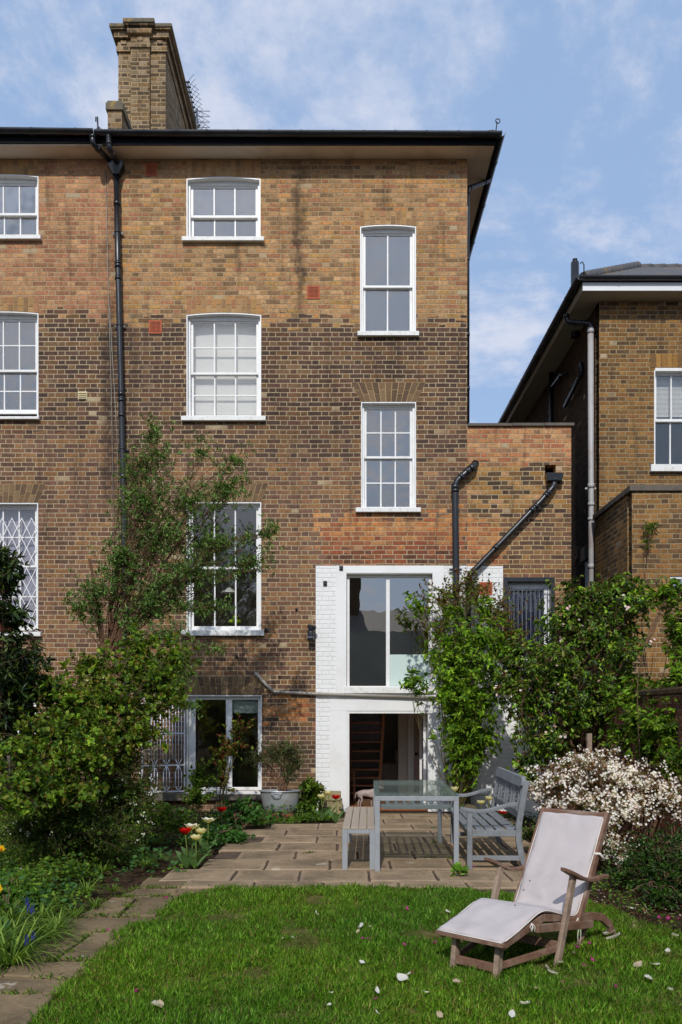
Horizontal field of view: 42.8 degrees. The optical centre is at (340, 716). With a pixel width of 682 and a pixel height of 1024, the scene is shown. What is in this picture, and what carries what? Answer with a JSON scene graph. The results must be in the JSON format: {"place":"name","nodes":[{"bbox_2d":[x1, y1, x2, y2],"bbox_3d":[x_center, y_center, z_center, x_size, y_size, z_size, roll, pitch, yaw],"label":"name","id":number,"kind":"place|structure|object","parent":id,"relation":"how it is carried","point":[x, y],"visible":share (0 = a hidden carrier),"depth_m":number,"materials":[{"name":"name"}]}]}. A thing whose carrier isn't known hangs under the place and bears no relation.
{"place":"outdoors","nodes":[
{"label":"outdoors","id":0,"kind":"place"},
{"bbox_2d":[0,878,200,1023],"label":"path","id":1,"kind":"structure","parent":0,"point":[15,1009],"depth_m":5.52,"materials":[{"name":"stone"}]},
{"bbox_2d":[0,916,71,971],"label":"strap leaf plant","id":2,"kind":"object","parent":1,"relation":"on","point":[16,955],"visible":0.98,"depth_m":5.23,"materials":[{"name":"plant"}]},
{"bbox_2d":[0,914,87,963],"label":"strap leaf plant","id":3,"kind":"object","parent":1,"relation":"on","point":[29,936],"visible":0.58,"depth_m":5.46,"materials":[{"name":"plant"}]},
{"bbox_2d":[20,913,87,948],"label":"strap leaf plant","id":4,"kind":"object","parent":1,"relation":"on","point":[46,928],"visible":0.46,"depth_m":5.72,"materials":[{"name":"plant"}]},
{"bbox_2d":[22,917,87,944],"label":"strap leaf plant","id":5,"kind":"object","parent":1,"relation":"on","point":[55,925],"visible":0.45,"depth_m":5.86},
{"bbox_2d":[37,906,90,936],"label":"strap leaf plant","id":6,"kind":"object","parent":1,"relation":"on","point":[63,915],"visible":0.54,"depth_m":6.12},
{"bbox_2d":[53,904,95,921],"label":"strap leaf plant","id":7,"kind":"object","parent":1,"relation":"on","point":[71,913],"visible":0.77,"depth_m":6.44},
{"bbox_2d":[0,811,681,999],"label":"ground","id":8,"kind":"structure","parent":0,"point":[129,880],"depth_m":8.29,"materials":[{"name":"soil"}]},
{"bbox_2d":[0,898,44,923],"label":"strap leaf plant","id":9,"kind":"object","parent":8,"relation":"on","point":[13,908],"visible":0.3,"depth_m":6.37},
{"bbox_2d":[0,919,46,966],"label":"strap leaf plant","id":10,"kind":"object","parent":8,"relation":"on","point":[7,937],"visible":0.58,"depth_m":5.44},
{"bbox_2d":[0,866,54,914],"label":"leafy perennial","id":11,"kind":"object","parent":8,"relation":"on","point":[8,891],"visible":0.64,"depth_m":6.85,"materials":[{"name":"green plant"}]},
{"bbox_2d":[0,542,57,791],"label":"laurel bush","id":12,"kind":"object","parent":8,"relation":"on","point":[16,658],"visible":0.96,"depth_m":8.34,"materials":[{"name":"green plant"}]},
{"bbox_2d":[0,747,61,831],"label":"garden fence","id":13,"kind":"object","parent":8,"relation":"on","point":[9,761],"depth_m":11.30,"materials":[{"name":"wood"}]},
{"bbox_2d":[0,900,62,929],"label":"strap leaf plant","id":14,"kind":"object","parent":8,"relation":"on","point":[11,915],"visible":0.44,"depth_m":6.09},
{"bbox_2d":[2,875,61,896],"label":"strap leaf plant","id":15,"kind":"object","parent":8,"relation":"on","point":[32,885],"visible":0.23,"depth_m":7.10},
{"bbox_2d":[0,902,73,947],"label":"strap leaf plant","id":16,"kind":"object","parent":8,"relation":"on","point":[16,923],"visible":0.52,"depth_m":5.72,"materials":[{"name":"plant"}]},
{"bbox_2d":[9,898,74,923],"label":"strap leaf plant","id":17,"kind":"object","parent":8,"relation":"on","point":[41,909],"visible":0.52,"depth_m":6.35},
{"bbox_2d":[28,872,68,895],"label":"strap leaf plant","id":18,"kind":"object","parent":8,"relation":"on","point":[51,881],"visible":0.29,"depth_m":7.36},
{"bbox_2d":[0,127,113,802],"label":"terraced house","id":19,"kind":"structure","parent":8,"relation":"on","point":[56,468],"depth_m":13.90,"materials":[{"name":"brick"}]},
{"bbox_2d":[0,311,39,419],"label":"window","id":20,"kind":"structure","parent":19,"relation":"in","point":[19,331],"depth_m":14.08,"materials":[{"name":"white paint"}]},
{"bbox_2d":[0,174,41,240],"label":"window","id":21,"kind":"structure","parent":19,"relation":"in","point":[19,194],"depth_m":14.04,"materials":[{"name":"white paint"}]},
{"bbox_2d":[0,503,41,636],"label":"window","id":22,"kind":"structure","parent":19,"relation":"in","point":[18,521],"depth_m":14.16,"materials":[{"name":"white paint"}]},
{"bbox_2d":[78,392,86,399],"bbox_3d":[-4.129,-5.124,13.885,0.147,0.131,0.030,0,0,0],"label":"wall vent","id":23,"kind":"object","parent":19,"relation":"attached to","point":[82,395],"depth_m":13.89,"materials":[{"name":"beige plastic"}]},
{"bbox_2d":[45,894,79,908],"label":"strap leaf plant","id":24,"kind":"object","parent":8,"relation":"on","point":[55,899],"visible":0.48,"depth_m":6.75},
{"bbox_2d":[0,721,170,868],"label":"flowering shrub","id":25,"kind":"object","parent":8,"relation":"on","point":[120,795],"visible":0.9,"depth_m":8.40,"materials":[{"name":"green plant"}]},
{"bbox_2d":[73,877,110,897],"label":"strap leaf plant","id":26,"kind":"object","parent":8,"relation":"on","point":[92,886],"visible":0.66,"depth_m":7.30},
{"bbox_2d":[77,897,114,911],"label":"strap leaf plant","id":27,"kind":"object","parent":8,"relation":"on","point":[94,905],"visible":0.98,"depth_m":6.75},
{"bbox_2d":[80,675,116,820],"bbox_3d":[-2.814,0.460,10.234,0.672,2.066,0.524,0,0,-39],"label":"variegated shrub","id":28,"kind":"object","parent":8,"relation":"on","point":[97,677],"visible":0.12,"depth_m":10.16,"materials":[{"name":"green plant"}]},
{"bbox_2d":[0,623,202,863],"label":"rose bush","id":29,"kind":"object","parent":8,"relation":"on","point":[64,727],"visible":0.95,"depth_m":8.60,"materials":[{"name":"green plant"}]},
{"bbox_2d":[86,860,116,874],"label":"strap leaf plant","id":30,"kind":"object","parent":8,"relation":"on","point":[102,869],"visible":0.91,"depth_m":8.25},
{"bbox_2d":[101,883,122,892],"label":"strap leaf plant","id":31,"kind":"object","parent":8,"relation":"on","point":[114,889],"visible":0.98,"depth_m":7.36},
{"bbox_2d":[139,855,158,870],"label":"strap leaf plant","id":32,"kind":"object","parent":8,"relation":"on","point":[144,863],"visible":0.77,"depth_m":8.53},
{"bbox_2d":[141,833,168,845],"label":"strap leaf plant","id":33,"kind":"object","parent":8,"relation":"on","point":[153,842],"visible":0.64,"depth_m":9.96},
{"bbox_2d":[118,804,203,846],"bbox_3d":[-2.179,1.263,10.259,0.869,0.460,1.675,0,0,18],"label":"leafy perennial","id":34,"kind":"object","parent":8,"relation":"on","point":[169,818],"visible":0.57,"depth_m":10.29,"materials":[{"name":"green plant"}]},
{"bbox_2d":[62,410,284,818],"bbox_3d":[-2.133,-1.233,11.141,2.799,5.464,1.361,0,0,0],"label":"tree","id":35,"kind":"object","parent":8,"relation":"on","point":[143,503],"visible":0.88,"depth_m":11.17,"materials":[{"name":"green plant"}]},
{"bbox_2d":[176,827,199,867],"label":"tulip","id":36,"kind":"object","parent":8,"relation":"on","point":[183,859],"visible":0.97,"depth_m":8.52,"materials":[{"name":"green plant"}]},
{"bbox_2d":[180,823,204,865],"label":"tulip","id":37,"kind":"object","parent":8,"relation":"on","point":[192,826],"visible":0.7,"depth_m":8.68,"materials":[{"name":"green plant"}]},
{"bbox_2d":[185,834,207,867],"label":"tulip","id":38,"kind":"object","parent":8,"relation":"on","point":[192,860],"visible":0.99,"depth_m":8.52,"materials":[{"name":"green plant"}]},
{"bbox_2d":[175,757,220,823],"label":"shrub","id":39,"kind":"object","parent":8,"relation":"on","point":[195,791],"visible":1,"depth_m":11.97,"materials":[{"name":"green plant"}]},
{"bbox_2d":[188,827,210,861],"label":"tulip","id":40,"kind":"object","parent":8,"relation":"on","point":[198,830],"visible":0.75,"depth_m":8.71,"materials":[{"name":"green plant"}]},
{"bbox_2d":[198,817,218,852],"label":"tulip","id":41,"kind":"object","parent":8,"relation":"on","point":[207,820],"visible":0.87,"depth_m":9.49,"materials":[{"name":"green plant"}]},
{"bbox_2d":[0,816,452,1023],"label":"weeds","id":42,"kind":"object","parent":8,"relation":"on","point":[47,959],"visible":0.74,"depth_m":6.00,"materials":[{"name":"green plant"}]},
{"bbox_2d":[181,795,275,845],"bbox_3d":[-1.358,1.272,10.828,0.893,0.442,2.234,0,0,7],"label":"leafy perennial","id":43,"kind":"object","parent":8,"relation":"on","point":[238,810],"visible":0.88,"depth_m":11.30,"materials":[{"name":"green plant"}]},
{"bbox_2d":[208,712,254,821],"bbox_3d":[-1.569,0.715,12.302,0.695,1.558,0.546,0,0,0],"label":"rose bush","id":44,"kind":"object","parent":8,"relation":"on","point":[227,750],"visible":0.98,"depth_m":12.29,"materials":[{"name":"green plant"}]},
{"bbox_2d":[0,18,505,811],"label":"brick house","id":45,"kind":"structure","parent":8,"relation":"on","point":[270,278],"depth_m":13.90,"materials":[{"name":"brown brick"}]},
{"bbox_2d":[89,133,129,781],"bbox_3d":[-3.621,-3.875,13.655,0.338,10.259,0.628,0,0,26],"label":"downpipe","id":46,"kind":"object","parent":45,"relation":"attached to","point":[116,165],"visible":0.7,"depth_m":13.78,"materials":[{"name":"black plastic"}]},
{"bbox_2d":[105,170,118,570],"bbox_3d":[-3.653,-5.451,13.886,0.228,6.541,0.013,0,0,0],"label":"cable","id":47,"kind":"object","parent":45,"relation":"attached to","point":[110,364],"visible":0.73,"depth_m":13.88,"materials":[{"name":"grey plastic"}]},
{"bbox_2d":[141,702,184,792],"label":"security gate","id":48,"kind":"structure","parent":45,"relation":"attached to","point":[178,764],"depth_m":13.76,"materials":[{"name":"silver metal"}]},
{"bbox_2d":[186,74,209,128],"bbox_3d":[-2.867,-11.278,17.925,0.604,3.536,0.381,0,0,-43],"label":"television aerial","id":49,"kind":"object","parent":45,"relation":"attached to","point":[196,111],"visible":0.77,"depth_m":17.90,"materials":[{"name":"black metal"}]},
{"bbox_2d":[144,793,261,800],"bbox_3d":[-2.167,1.276,13.815,1.881,0.120,0.169,0,0,0],"label":"stone ledge","id":50,"kind":"object","parent":45,"relation":"attached to","point":[169,796],"visible":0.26,"depth_m":13.81,"materials":[{"name":"stone"}]},
{"bbox_2d":[181,502,263,635],"bbox_3d":[-1.886,-2.355,13.977,1.319,2.137,0.305,0,0,0],"label":"window","id":51,"kind":"structure","parent":45,"relation":"in","point":[214,630],"depth_m":13.99,"materials":[{"name":"white paint"}]},
{"bbox_2d":[182,177,263,242],"bbox_3d":[-1.881,-8.099,14.000,1.308,1.054,0.350,0,0,0],"label":"window","id":52,"kind":"structure","parent":45,"relation":"in","point":[207,198],"depth_m":14.01,"materials":[{"name":"white paint"}]},
{"bbox_2d":[181,313,265,421],"bbox_3d":[-1.872,-5.580,14.000,1.346,1.741,0.350,0,0,0],"label":"window","id":53,"kind":"structure","parent":45,"relation":"in","point":[223,350],"depth_m":14.16,"materials":[{"name":"white paint"}]},
{"bbox_2d":[186,695,261,793],"bbox_3d":[-1.864,0.450,13.965,1.286,1.576,0.230,0,0,0],"label":"window","id":54,"kind":"structure","parent":45,"relation":"in","point":[234,703],"depth_m":13.97,"materials":[{"name":"white paint"}]},
{"bbox_2d":[221,588,237,593],"bbox_3d":[-1.904,-2.923,14.800,0.300,1.654,0.300,0,0,0],"label":"pendant lamp","id":55,"kind":"object","parent":45,"relation":"hanging from","point":[229,590],"visible":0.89,"depth_m":14.75,"materials":[{"name":"white paint"}]},
{"bbox_2d":[307,624,315,640],"bbox_3d":[-0.480,-1.329,13.793,0.134,0.259,0.222,0,0,-21],"label":"security light","id":56,"kind":"object","parent":45,"relation":"attached to","point":[310,632],"visible":1,"depth_m":13.72,"materials":[{"name":"black plastic"}]},
{"bbox_2d":[254,672,436,698],"bbox_3d":[0.229,-0.489,13.878,3.250,0.462,0.116,0,0,0],"label":"waste pipe","id":57,"kind":"object","parent":45,"relation":"attached to","point":[257,675],"visible":0.91,"depth_m":13.83,"materials":[{"name":"grey plastic"}]},
{"bbox_2d":[351,714,378,739],"bbox_3d":[0.450,0.171,17.415,0.628,0.614,0.030,0,0,0],"label":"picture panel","id":58,"kind":"object","parent":45,"relation":"attached to","point":[364,727],"visible":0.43,"depth_m":17.40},
{"bbox_2d":[357,225,418,336],"bbox_3d":[0.752,-6.958,14.000,0.981,1.800,0.350,0,0,0],"label":"window","id":59,"kind":"structure","parent":45,"relation":"in","point":[387,252],"depth_m":14.16,"materials":[{"name":"white paint"}]},
{"bbox_2d":[356,402,420,512],"bbox_3d":[0.752,-4.140,14.000,1.036,1.772,0.350,0,0,0],"label":"window","id":60,"kind":"structure","parent":45,"relation":"in","point":[388,429],"depth_m":14.16,"materials":[{"name":"white paint"}]},
{"bbox_2d":[381,747,397,788],"bbox_3d":[1.010,1.032,17.400,0.447,0.797,0.800,0,0,0],"label":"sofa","id":61,"kind":"object","parent":45,"relation":"on","point":[389,770],"visible":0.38,"depth_m":17.00,"materials":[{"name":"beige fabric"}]},
{"bbox_2d":[347,711,431,811],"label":"garden door","id":62,"kind":"structure","parent":45,"relation":"in","point":[427,760],"depth_m":13.92,"materials":[{"name":"white paint"}]},
{"bbox_2d":[344,573,435,692],"bbox_3d":[0.779,-1.330,13.958,1.472,1.919,0.205,0,0,0],"label":"window","id":63,"kind":"structure","parent":45,"relation":"in","point":[396,665],"depth_m":13.99,"materials":[{"name":"white paint"}]},
{"bbox_2d":[398,714,407,792],"bbox_3d":[1.135,0.615,15.950,0.175,1.770,0.120,0,0,0],"label":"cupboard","id":64,"kind":"object","parent":45,"relation":"on","point":[402,747],"visible":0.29,"depth_m":15.90,"materials":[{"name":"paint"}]},
{"bbox_2d":[408,714,422,792],"bbox_3d":[1.438,0.650,15.694,0.450,1.700,0.112,0,0,0],"label":"interior door","id":65,"kind":"structure","parent":45,"relation":"attached to","point":[413,750],"depth_m":15.68,"materials":[{"name":"white paint"}]},
{"bbox_2d":[414,714,422,792],"bbox_3d":[1.493,0.650,15.720,0.339,1.700,0.040,0,0,0],"label":"door panel","id":66,"kind":"structure","parent":65,"relation":"in","point":[416,729],"depth_m":15.70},
{"bbox_2d":[467,178,490,424],"bbox_3d":[2.271,-6.924,14.386,0.562,4.259,0.082,0,0,-34],"label":"downpipe","id":67,"kind":"object","parent":45,"relation":"attached to","point":[476,185],"visible":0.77,"depth_m":14.22,"materials":[{"name":"black plastic"}]},
{"bbox_2d":[266,812,293,820],"bbox_3d":[-0.890,1.450,12.740,0.400,0.119,0.260,0,0,0],"label":"brick","id":68,"kind":"object","parent":8,"relation":"on","point":[287,815],"visible":0.32,"depth_m":12.61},
{"bbox_2d":[258,789,301,811],"bbox_3d":[-0.891,1.236,12.751,0.610,0.308,0.462,0,0,-25],"label":"metal tub","id":69,"kind":"object","parent":68,"relation":"on","point":[276,797],"visible":0.83,"depth_m":12.60,"materials":[{"name":"metal"}]},
{"bbox_2d":[240,733,308,790],"bbox_3d":[-0.982,0.670,12.790,1.021,0.952,0.628,0,0,0],"label":"potted shrub","id":70,"kind":"object","parent":69,"relation":"on","point":[288,752],"visible":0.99,"depth_m":12.73,"materials":[{"name":"green plant"}]},
{"bbox_2d":[297,774,326,815],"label":"leafy perennial","id":71,"kind":"object","parent":8,"relation":"on","point":[310,792],"visible":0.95,"depth_m":12.71,"materials":[{"name":"green plant"}]},
{"bbox_2d":[314,794,329,820],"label":"tulip","id":72,"kind":"object","parent":8,"relation":"on","point":[320,796],"visible":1,"depth_m":12.45,"materials":[{"name":"green plant"}]},
{"bbox_2d":[323,790,335,816],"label":"tulip","id":73,"kind":"object","parent":8,"relation":"on","point":[329,792],"visible":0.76,"depth_m":12.74,"materials":[{"name":"green plant"}]},
{"bbox_2d":[320,791,341,813],"bbox_3d":[-0.157,1.340,13.515,0.355,0.340,0.470,0,0,0],"label":"stone block","id":74,"kind":"object","parent":8,"relation":"on","point":[327,804],"depth_m":13.30,"materials":[{"name":"stone"}]},
{"bbox_2d":[0,797,681,940],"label":"ground cover","id":75,"kind":"object","parent":8,"relation":"on","point":[66,867],"visible":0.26,"depth_m":8.16,"materials":[{"name":"green plant"}]},
{"bbox_2d":[467,423,573,811],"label":"brick wing","id":76,"kind":"structure","parent":8,"relation":"on","point":[508,486],"depth_m":13.90,"materials":[{"name":"brick"}]},
{"bbox_2d":[449,460,478,776],"bbox_3d":[1.968,-1.320,13.855,0.489,5.579,0.234,0,0,0],"label":"soil pipe","id":77,"kind":"object","parent":76,"relation":"attached to","point":[467,471],"visible":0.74,"depth_m":13.76,"materials":[{"name":"black plastic"}]},
{"bbox_2d":[465,473,563,803],"bbox_3d":[2.725,-1.192,13.818,1.592,5.324,0.155,0,0,0],"label":"waste pipe","id":78,"kind":"object","parent":76,"relation":"attached to","point":[553,479],"visible":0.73,"depth_m":13.76,"materials":[{"name":"black plastic"}]},
{"bbox_2d":[503,577,554,671],"bbox_3d":[3.006,-1.357,14.000,0.823,1.733,0.220,0,0,0],"label":"window","id":79,"kind":"structure","parent":76,"relation":"in","point":[533,589],"depth_m":14.02,"materials":[{"name":"black plastic"}]},
{"bbox_2d":[517,659,549,822],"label":"rendered wall","id":80,"kind":"structure","parent":8,"relation":"on","point":[530,804],"depth_m":12.97,"materials":[{"name":"white paint"}]},
{"bbox_2d":[482,571,667,810],"bbox_3d":[3.247,-0.251,11.556,2.533,3.502,2.058,0,0,0],"label":"climbing rose","id":81,"kind":"object","parent":8,"relation":"on","point":[556,668],"visible":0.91,"depth_m":11.37,"materials":[{"name":"green plant"}]},
{"bbox_2d":[586,733,591,811],"bbox_3d":[2.503,0.831,8.770,0.046,1.318,0.040,0,0,0],"label":"wooden stake","id":82,"kind":"object","parent":8,"relation":"on","point":[589,741],"visible":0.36,"depth_m":8.75,"materials":[{"name":"brown wood"}]},
{"bbox_2d":[498,258,681,619],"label":"detached house","id":83,"kind":"structure","parent":8,"relation":"on","point":[632,311],"depth_m":14.90,"materials":[{"name":"brick"}]},
{"bbox_2d":[549,362,583,422],"bbox_3d":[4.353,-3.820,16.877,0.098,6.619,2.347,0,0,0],"label":"downpipe","id":84,"kind":"object","parent":83,"relation":"attached to","point":[552,382],"visible":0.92,"depth_m":17.43,"materials":[{"name":"black plastic"}]},
{"bbox_2d":[563,313,595,620],"bbox_3d":[4.152,-2.946,15.174,0.562,8.273,0.152,0,0,29],"label":"downpipe","id":85,"kind":"object","parent":83,"relation":"attached to","point":[591,488],"visible":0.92,"depth_m":15.02,"materials":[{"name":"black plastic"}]},
{"bbox_2d":[585,561,587,612],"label":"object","id":86,"kind":"structure","parent":83,"relation":"in","point":[586,563],"depth_m":15.56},
{"bbox_2d":[650,368,681,471],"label":"window","id":87,"kind":"structure","parent":83,"relation":"in","point":[670,372],"depth_m":15.05,"materials":[{"name":"white paint"}]},
{"bbox_2d":[507,871,681,925],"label":"leaf litter","id":88,"kind":"object","parent":8,"relation":"on","point":[644,910],"visible":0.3,"depth_m":6.93,"materials":[{"name":"brown plant"}]},
{"bbox_2d":[524,744,681,866],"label":"cherry shrub","id":89,"kind":"object","parent":8,"relation":"on","point":[625,808],"visible":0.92,"depth_m":8.40,"materials":[{"name":"white plant"}]},
{"bbox_2d":[554,615,681,866],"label":"garden wall","id":90,"kind":"structure","parent":8,"relation":"on","point":[671,692],"depth_m":9.67,"materials":[{"name":"brick"}]},
{"bbox_2d":[593,485,681,692],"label":"brick outbuilding","id":91,"kind":"structure","parent":8,"relation":"on","point":[620,536],"depth_m":13.00,"materials":[{"name":"brick"},{"name":"stone"}]},
{"bbox_2d":[642,520,661,683],"bbox_3d":[4.580,-1.663,12.907,0.307,2.508,0.211,0,0,-28],"label":"climbing shoot","id":92,"kind":"object","parent":91,"relation":"attached to","point":[649,527],"visible":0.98,"depth_m":12.88,"materials":[{"name":"green plant"}]},
{"bbox_2d":[596,818,681,910],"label":"box bush","id":93,"kind":"object","parent":8,"relation":"on","point":[662,878],"visible":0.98,"depth_m":7.30,"materials":[{"name":"green plant"}]},
{"bbox_2d":[598,578,681,851],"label":"climbing rose","id":94,"kind":"object","parent":8,"relation":"on","point":[643,731],"visible":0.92,"depth_m":9.42,"materials":[{"name":"green plant"}]},
{"bbox_2d":[0,0,681,422],"label":"sky","id":95,"kind":"structure","parent":0,"point":[585,95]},
{"bbox_2d":[159,813,529,888],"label":"patio","id":96,"kind":"structure","parent":0,"point":[283,867],"depth_m":9.02,"materials":[{"name":"stone"}]},
{"bbox_2d":[342,807,374,869],"bbox_3d":[0.201,1.284,9.405,0.318,0.413,1.949,0,0,2],"label":"slatted bench","id":97,"kind":"object","parent":96,"relation":"on","point":[366,823],"visible":0.99,"depth_m":8.44,"materials":[{"name":"blue paint"}]},
{"bbox_2d":[374,781,458,870],"bbox_3d":[0.755,1.119,9.283,0.808,0.742,1.959,0,0,2],"label":"glass table","id":98,"kind":"object","parent":96,"relation":"on","point":[439,798],"visible":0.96,"depth_m":8.61,"materials":[{"name":"blue paint"}]},
{"bbox_2d":[450,861,468,877],"bbox_3d":[1.098,1.417,8.065,0.181,0.148,0.158,0,0,0],"label":"weed sprout","id":99,"kind":"object","parent":96,"relation":"on","point":[457,867],"visible":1,"depth_m":8.04,"materials":[{"name":"green plant"}]},
{"bbox_2d":[398,590,525,807],"bbox_3d":[1.750,-0.195,12.568,1.860,3.381,1.203,0,0,0],"label":"climbing shrub","id":100,"kind":"object","parent":96,"relation":"on","point":[468,710],"visible":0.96,"depth_m":12.55,"materials":[{"name":"green plant"}]},
{"bbox_2d":[445,767,529,869],"bbox_3d":[1.521,1.038,9.311,0.673,0.903,1.777,0,0,2],"label":"armed bench","id":101,"kind":"object","parent":96,"relation":"on","point":[510,792],"visible":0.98,"depth_m":8.57,"materials":[{"name":"grey paint"}]},
{"bbox_2d":[26,881,681,1023],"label":"lawn","id":102,"kind":"structure","parent":0,"point":[302,939],"depth_m":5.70,"materials":[{"name":"plant"}]},
{"bbox_2d":[397,973,407,980],"bbox_3d":[0.341,1.439,4.801,0.076,0.022,0.058,12,33,37],"label":"fallen petal","id":103,"kind":"object","parent":102,"relation":"on","point":[401,977],"visible":1,"depth_m":4.81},
{"bbox_2d":[436,807,615,979],"bbox_3d":[1.212,1.076,5.522,0.618,0.884,1.397,0,0,43],"label":"deck chair","id":104,"kind":"object","parent":102,"relation":"on","point":[565,921],"visible":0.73,"depth_m":5.32,"materials":[{"name":"fabric"}]},
{"bbox_2d":[437,812,604,944],"bbox_3d":[1.170,1.048,5.446,0.506,0.775,1.232,0,0,43],"label":"cushion","id":105,"kind":"object","parent":104,"relation":"on","point":[566,840],"visible":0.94,"depth_m":5.67,"materials":[{"name":"white fabric"}]},
{"bbox_2d":[200,813,529,893],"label":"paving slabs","id":106,"kind":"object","parent":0,"point":[227,855],"visible":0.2,"depth_m":9.40,"materials":[{"name":"stone"}]},
{"bbox_2d":[327,795,343,822],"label":"tulip","id":107,"kind":"object","parent":106,"relation":"on","point":[335,816],"visible":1,"depth_m":12.15,"materials":[{"name":"green plant"}]},
{"bbox_2d":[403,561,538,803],"bbox_3d":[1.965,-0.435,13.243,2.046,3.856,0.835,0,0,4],"label":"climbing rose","id":108,"kind":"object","parent":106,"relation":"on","point":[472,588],"visible":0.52,"depth_m":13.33,"materials":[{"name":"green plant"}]},
{"bbox_2d":[522,820,536,855],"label":"shrub","id":109,"kind":"object","parent":106,"relation":"on","point":[529,834],"visible":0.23,"depth_m":9.54,"materials":[{"name":"green plant"}]},
{"bbox_2d":[349,714,384,801],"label":"open staircase","id":110,"kind":"structure","parent":0,"point":[354,770],"depth_m":15.50,"materials":[{"name":"orange wood"}]},
{"bbox_2d":[355,786,383,806],"bbox_3d":[0.464,1.265,14.000,0.480,0.428,0.124,0,0,0],"label":"dog","id":111,"kind":"object","parent":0,"point":[365,793],"visible":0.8,"depth_m":13.96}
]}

